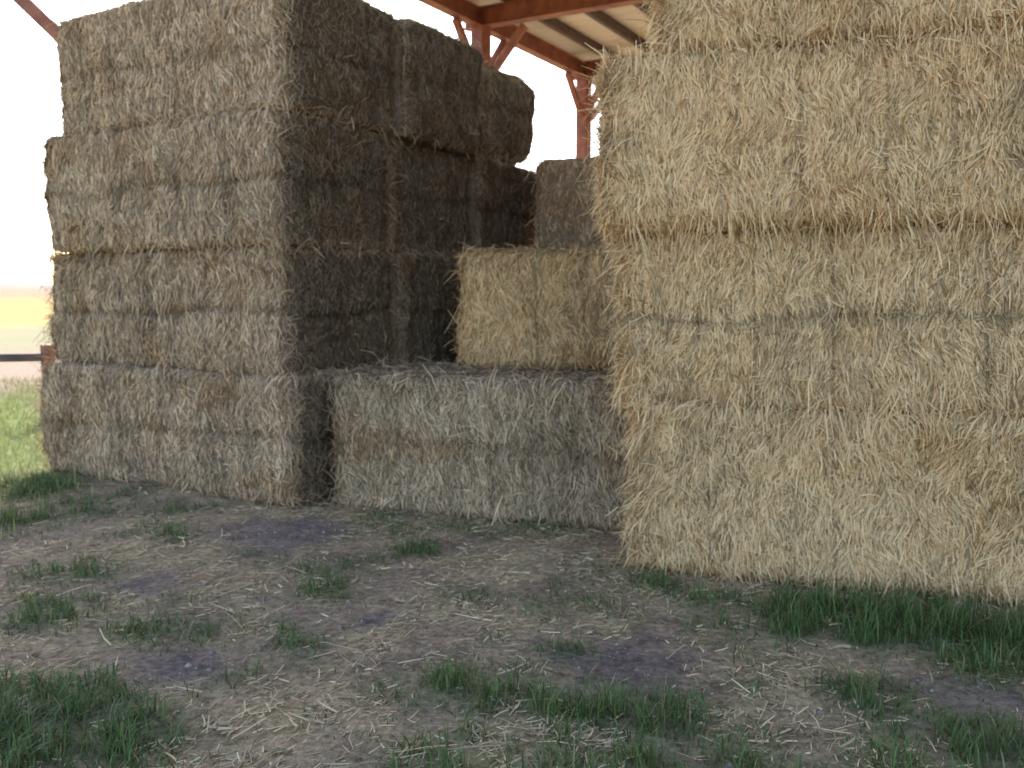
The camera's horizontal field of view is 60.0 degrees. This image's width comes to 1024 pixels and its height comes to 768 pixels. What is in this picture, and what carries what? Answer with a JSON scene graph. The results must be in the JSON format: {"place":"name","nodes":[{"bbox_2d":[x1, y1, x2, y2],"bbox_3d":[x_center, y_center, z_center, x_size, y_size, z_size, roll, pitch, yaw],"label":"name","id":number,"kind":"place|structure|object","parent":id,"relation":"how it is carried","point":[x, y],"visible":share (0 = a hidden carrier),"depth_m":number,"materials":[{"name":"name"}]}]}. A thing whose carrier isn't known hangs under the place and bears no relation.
{"place":"outdoors","nodes":[
{"label":"outdoors","id":0,"kind":"place"},
{"bbox_2d":[0,283,52,288],"bbox_3d":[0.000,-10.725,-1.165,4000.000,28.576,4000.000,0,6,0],"label":"hills","id":1,"kind":"structure","parent":0,"point":[18,286],"depth_m":955.25,"materials":[{"name":"white"}]},
{"bbox_2d":[0,0,599,284],"label":"sky","id":2,"kind":"structure","parent":0,"point":[23,103],"materials":[{"name":"white"}]},
{"bbox_2d":[0,289,1023,767],"bbox_3d":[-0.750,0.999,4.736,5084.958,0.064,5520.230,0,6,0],"label":"ground","id":3,"kind":"structure","parent":0,"point":[22,317],"depth_m":3.78,"materials":[{"name":"brown soil"}]},
{"bbox_2d":[0,344,55,384],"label":"pipe fence","id":4,"kind":"object","parent":3,"relation":"on","point":[20,357],"visible":0.37,"depth_m":9.95,"materials":[{"name":"red metal"}]},
{"bbox_2d":[23,355,398,508],"bbox_3d":[-2.415,0.323,7.048,3.034,1.187,1.520,3,7,29],"label":"hay bale","id":5,"kind":"object","parent":3,"relation":"on","point":[251,437],"visible":0.85,"depth_m":6.38},
{"bbox_2d":[27,235,411,379],"bbox_3d":[-2.376,-0.584,7.083,3.018,1.226,1.446,4,7,30],"label":"hay bale","id":6,"kind":"object","parent":5,"relation":"on","point":[295,309],"visible":1,"depth_m":6.50},
{"bbox_2d":[23,95,405,272],"bbox_3d":[-2.330,-1.442,6.920,2.890,1.197,1.517,3,7,29],"label":"hay bale","id":7,"kind":"object","parent":6,"relation":"on","point":[267,177],"visible":0.98,"depth_m":6.32},
{"bbox_2d":[41,0,415,142],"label":"hay bale","id":8,"kind":"object","parent":7,"relation":"on","point":[186,59],"visible":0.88,"depth_m":6.24},
{"bbox_2d":[388,353,460,365],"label":"hay bale","id":9,"kind":"object","parent":3,"relation":"on","point":[443,359],"visible":0.04,"depth_m":7.58},
{"bbox_2d":[382,244,461,363],"bbox_3d":[-1.749,-0.697,8.211,3.000,1.106,1.428,4,7,30],"label":"hay bale","id":10,"kind":"object","parent":9,"relation":"on","point":[424,306],"visible":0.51,"depth_m":7.29},
{"bbox_2d":[377,135,482,256],"bbox_3d":[-1.743,-1.578,8.024,2.887,1.119,1.388,3,7,29],"label":"hay bale","id":11,"kind":"object","parent":10,"relation":"on","point":[430,215],"visible":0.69,"depth_m":7.36},
{"bbox_2d":[384,1,497,169],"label":"hay bale","id":12,"kind":"object","parent":11,"relation":"on","point":[437,76],"visible":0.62,"depth_m":7.11},
{"bbox_2d":[317,347,631,535],"bbox_3d":[-0.129,0.398,6.306,2.413,1.268,1.479,2,7,19],"label":"hay bale","id":13,"kind":"object","parent":3,"relation":"on","point":[497,442],"visible":0.88,"depth_m":5.77},
{"bbox_2d":[444,237,622,371],"bbox_3d":[0.768,-0.580,6.851,2.534,1.213,1.442,2,6,14],"label":"hay bale","id":14,"kind":"object","parent":13,"relation":"on","point":[535,307],"visible":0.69,"depth_m":6.46},
{"bbox_2d":[471,24,490,66],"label":"column","id":15,"kind":"structure","parent":3,"relation":"on","point":[481,34],"depth_m":14.18,"materials":[{"name":"red metal"}]},
{"bbox_2d":[452,17,470,45],"bbox_3d":[-0.716,-5.300,13.925,0.110,0.745,0.701,3,7,29],"label":"knee brace","id":16,"kind":"object","parent":15,"relation":"attached to","point":[456,22],"visible":0.39,"depth_m":13.68,"materials":[{"name":"brown wood"}]},
{"bbox_2d":[491,39,506,65],"bbox_3d":[-0.284,-5.383,14.688,0.110,0.745,0.701,3,7,29],"label":"knee brace","id":17,"kind":"object","parent":15,"relation":"attached to","point":[501,45],"visible":0.42,"depth_m":14.73,"materials":[{"name":"red metal"}]},
{"bbox_2d":[417,0,597,85],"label":"eave beam","id":18,"kind":"structure","parent":15,"relation":"on","point":[467,12],"depth_m":15.39,"materials":[{"name":"red metal"}]},
{"bbox_2d":[491,23,527,69],"bbox_3d":[-0.095,-5.257,14.087,0.752,0.823,0.110,3,7,29],"label":"knee brace","id":19,"kind":"object","parent":15,"relation":"attached to","point":[513,41],"visible":0.65,"depth_m":13.99,"materials":[{"name":"red metal"}]},
{"bbox_2d":[464,0,648,31],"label":"rafter","id":20,"kind":"object","parent":15,"relation":"on","point":[507,13],"visible":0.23,"depth_m":13.76,"materials":[{"name":"red metal"}]},
{"bbox_2d":[501,0,613,55],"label":"purlin","id":21,"kind":"object","parent":20,"relation":"on","point":[562,28],"visible":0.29,"depth_m":15.91,"materials":[{"name":"wood"}]},
{"bbox_2d":[584,10,653,52],"bbox_3d":[1.374,-6.171,14.773,0.090,0.170,21.200,3,7,29],"label":"purlin","id":22,"kind":"object","parent":20,"relation":"on","point":[611,24],"visible":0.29,"depth_m":15.53,"materials":[{"name":"wood"}]},
{"bbox_2d":[0,465,1023,767],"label":"straw litter","id":23,"kind":"object","parent":3,"relation":"on","point":[400,623],"visible":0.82,"depth_m":3.74,"materials":[{"name":"beige plant"}]},
{"bbox_2d":[575,76,591,158],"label":"column","id":24,"kind":"structure","parent":3,"relation":"on","point":[582,125],"depth_m":17.67,"materials":[{"name":"red metal"}]},
{"bbox_2d":[564,71,582,115],"bbox_3d":[1.220,-5.672,17.349,0.110,0.745,0.701,3,7,29],"label":"knee brace","id":25,"kind":"object","parent":24,"relation":"attached to","point":[573,89],"visible":1,"depth_m":17.29,"materials":[{"name":"red metal"}]},
{"bbox_2d":[588,105,600,120],"bbox_3d":[1.841,-5.629,17.510,0.752,0.823,0.110,3,7,29],"label":"knee brace","id":26,"kind":"object","parent":24,"relation":"attached to","point":[591,116],"visible":0.23,"depth_m":17.62,"materials":[{"name":"red metal"}]},
{"bbox_2d":[592,90,598,107],"bbox_3d":[1.651,-5.755,18.111,0.110,0.745,0.701,3,7,29],"label":"knee brace","id":27,"kind":"object","parent":24,"relation":"attached to","point":[594,99],"visible":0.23,"depth_m":18.09,"materials":[{"name":"red metal"}]},
{"bbox_2d":[573,52,652,80],"bbox_3d":[7.102,-5.901,14.506,13.600,0.300,0.200,3,7,29],"label":"rafter","id":28,"kind":"object","parent":24,"relation":"on","point":[592,64],"depth_m":17.56,"materials":[{"name":"red metal"}]},
{"bbox_2d":[605,376,1023,610],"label":"hay bale","id":29,"kind":"object","parent":3,"relation":"on","point":[913,499],"visible":0.97,"depth_m":4.40},
{"bbox_2d":[590,202,1023,456],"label":"hay bale","id":30,"kind":"object","parent":29,"relation":"on","point":[806,318],"visible":0.93,"depth_m":4.36},
{"bbox_2d":[572,0,1023,266],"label":"hay bale","id":31,"kind":"object","parent":30,"relation":"on","point":[825,135],"visible":0.99,"depth_m":4.23},
{"bbox_2d":[625,0,1023,73],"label":"hay bale","id":32,"kind":"object","parent":31,"relation":"on","point":[680,23],"visible":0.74,"depth_m":4.22},
{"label":"outer post","id":33,"kind":"object","parent":3,"relation":"on","visible":0},
{"bbox_2d":[12,0,58,42],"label":"raking brace","id":34,"kind":"object","parent":33,"relation":"attached to","point":[35,13],"depth_m":10.59,"materials":[{"name":"red metal"}]},
{"bbox_2d":[0,375,1023,767],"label":"grass","id":35,"kind":"structure","parent":0,"point":[960,623],"depth_m":3.39,"materials":[{"name":"green plant"}]},
{"bbox_2d":[0,475,1023,767],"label":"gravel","id":36,"kind":"structure","parent":0,"point":[188,665],"depth_m":3.68,"materials":[{"name":"grey gravel"}]},
{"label":"purlin","id":37,"kind":"object","parent":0,"visible":0},
{"bbox_2d":[468,0,653,60],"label":"roof sheet","id":38,"kind":"object","parent":37,"relation":"on","point":[591,28],"depth_m":16.09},
{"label":"hay bale","id":39,"kind":"object","parent":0,"visible":0},
{"bbox_2d":[464,143,537,250],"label":"hay bale","id":40,"kind":"object","parent":39,"relation":"on","point":[501,194],"visible":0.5,"depth_m":8.25},
{"bbox_2d":[472,55,546,168],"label":"hay bale","id":41,"kind":"object","parent":40,"relation":"on","point":[512,98],"visible":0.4,"depth_m":8.28},
{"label":"hay bale","id":42,"kind":"object","parent":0,"visible":0},
{"bbox_2d":[523,149,614,248],"bbox_3d":[1.483,-1.631,8.365,2.609,1.175,1.428,2,6,17],"label":"hay bale","id":43,"kind":"object","parent":42,"relation":"on","point":[560,200],"visible":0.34,"depth_m":8.07},
{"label":"rafter","id":44,"kind":"object","parent":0,"visible":0},
{"bbox_2d":[633,2,651,16],"bbox_3d":[2.120,-6.126,14.355,0.090,0.170,21.200,3,7,29],"label":"purlin","id":45,"kind":"object","parent":44,"relation":"on","point":[640,8],"visible":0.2,"depth_m":14.30,"materials":[{"name":"wood"}]}
]}

